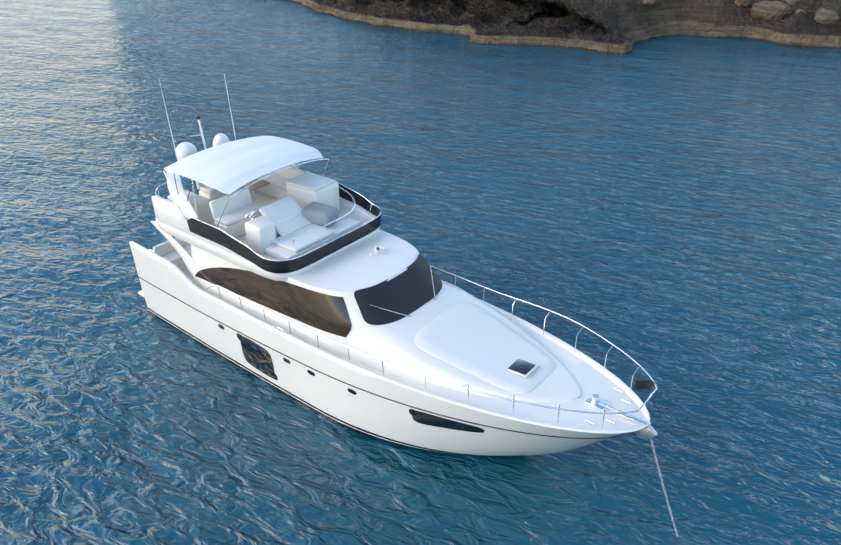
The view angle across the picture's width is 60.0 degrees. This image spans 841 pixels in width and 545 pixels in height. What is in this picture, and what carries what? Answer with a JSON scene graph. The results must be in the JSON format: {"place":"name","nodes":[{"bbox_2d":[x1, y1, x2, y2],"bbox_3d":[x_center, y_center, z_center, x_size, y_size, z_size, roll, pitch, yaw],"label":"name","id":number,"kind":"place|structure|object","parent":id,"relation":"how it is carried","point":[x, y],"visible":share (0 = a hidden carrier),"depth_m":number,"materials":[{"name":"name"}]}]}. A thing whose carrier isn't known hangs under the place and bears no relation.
{"place":"outdoors","nodes":[
{"label":"outdoors","id":0,"kind":"place"},
{"bbox_2d":[0,0,840,544],"bbox_3d":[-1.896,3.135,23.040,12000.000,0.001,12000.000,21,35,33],"label":"sea","id":1,"kind":"structure","parent":0,"point":[664,214],"depth_m":29.52,"materials":[{"name":"teal liquid"}]},
{"bbox_2d":[129,241,649,455],"bbox_3d":[-1.542,2.348,22.282,17.300,3.813,5.000,21,35,33],"label":"hull","id":2,"kind":"object","parent":1,"relation":"in","point":[364,413],"visible":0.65,"depth_m":19.38,"materials":[{"name":"paint"}]},
{"bbox_2d":[138,176,196,296],"bbox_3d":[-7.289,-1.288,25.406,4.800,4.814,4.294,21,35,33],"label":"cockpit and platform","id":3,"kind":"object","parent":2,"relation":"on","point":[175,251],"visible":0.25,"depth_m":25.01,"materials":[{"name":"white plastic"}]},
{"bbox_2d":[191,229,442,357],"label":"deck house","id":4,"kind":"structure","parent":2,"relation":"on","point":[347,273],"depth_m":20.61,"materials":[{"name":"white plastic"}]},
{"bbox_2d":[156,191,379,280],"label":"flybridge deck","id":5,"kind":"structure","parent":4,"relation":"on","point":[262,199],"depth_m":21.64,"materials":[{"name":"white plastic"}]},
{"bbox_2d":[151,195,375,262],"bbox_3d":[-4.724,-2.013,22.700,6.044,0.880,4.540,21,35,33],"label":"flybridge coaming","id":6,"kind":"object","parent":5,"relation":"on","point":[169,213],"visible":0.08,"depth_m":22.20,"materials":[{"name":"white plastic"}]},
{"bbox_2d":[164,162,297,217],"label":"radar arch","id":7,"kind":"structure","parent":6,"relation":"on","point":[184,205],"depth_m":21.81,"materials":[{"name":"white plastic"}]},
{"bbox_2d":[159,75,235,161],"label":"antennas","id":8,"kind":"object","parent":7,"relation":"on","point":[184,150],"visible":0.62,"depth_m":23.23,"materials":[{"name":"white plastic"}]},
{"bbox_2d":[164,136,328,226],"bbox_3d":[-5.347,-2.916,22.754,3.134,1.796,4.308,21,35,33],"label":"bimini","id":9,"kind":"object","parent":6,"relation":"on","point":[229,167],"visible":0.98,"depth_m":21.85,"materials":[{"name":"white fabric"}]},
{"bbox_2d":[167,166,360,259],"bbox_3d":[-4.788,-2.184,22.730,5.520,1.089,3.893,21,35,33],"label":"flybridge seating","id":10,"kind":"object","parent":5,"relation":"on","point":[301,216],"visible":0.88,"depth_m":21.87,"materials":[{"name":"white leather"}]},
{"bbox_2d":[187,171,381,273],"bbox_3d":[-3.890,-1.636,22.162,4.048,0.806,4.662,21,35,33],"label":"flybridge windscreen","id":11,"kind":"object","parent":5,"relation":"on","point":[219,236],"visible":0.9,"depth_m":20.88,"materials":[{"name":"black"}]},
{"bbox_2d":[195,254,441,336],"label":"yacht windows","id":12,"kind":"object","parent":4,"relation":"attached to","point":[409,290],"visible":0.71,"depth_m":20.14,"materials":[{"name":"black glass"}]},
{"bbox_2d":[218,324,483,432],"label":"hull windows","id":13,"kind":"structure","parent":2,"relation":"in","point":[258,357],"depth_m":21.48,"materials":[{"name":"black glass"}]},
{"bbox_2d":[138,276,635,438],"bbox_3d":[-1.640,1.555,21.927,17.052,0.718,4.967,21,35,33],"label":"rub rail","id":14,"kind":"object","parent":2,"relation":"on","point":[379,395],"visible":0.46,"depth_m":18.92,"materials":[{"name":"white rubber"}]},
{"bbox_2d":[149,246,650,427],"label":"deck fittings","id":15,"kind":"object","parent":2,"relation":"on","point":[473,339],"visible":0.9,"depth_m":18.90,"materials":[{"name":"white plastic"}]},
{"bbox_2d":[599,403,677,535],"bbox_3d":[5.454,5.233,17.556,3.038,3.785,0.193,24,37,36],"label":"anchor chain","id":16,"kind":"object","parent":15,"relation":"hanging from","point":[648,433],"visible":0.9,"depth_m":17.00,"materials":[{"name":"grey metal"}]},
{"bbox_2d":[203,265,657,427],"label":"guard rails","id":17,"kind":"object","parent":2,"relation":"on","point":[559,408],"visible":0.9,"depth_m":18.34,"materials":[{"name":"silver metal"}]},
{"bbox_2d":[634,380,654,390],"bbox_3d":[5.115,2.571,16.619,0.423,0.360,0.066,16,33,27],"label":"bow flag","id":18,"kind":"object","parent":17,"relation":"attached to","point":[645,384],"visible":1,"depth_m":16.63,"materials":[{"name":"black fabric"}]},
{"bbox_2d":[347,280,580,401],"bbox_3d":[1.234,1.891,19.537,6.750,1.095,3.900,21,35,33],"label":"foredeck","id":19,"kind":"object","parent":2,"relation":"on","point":[394,343],"visible":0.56,"depth_m":18.83,"materials":[{"name":"white plastic"}]},
{"bbox_2d":[287,0,840,54],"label":"shore rock","id":20,"kind":"object","parent":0,"point":[621,27],"visible":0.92,"depth_m":67.57,"materials":[{"name":"brown stone"}]},
{"bbox_2d":[643,0,839,24],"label":"shore boulders","id":21,"kind":"object","parent":20,"relation":"on","point":[770,11],"visible":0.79,"depth_m":66.27,"materials":[{"name":"brown stone"}]}
]}

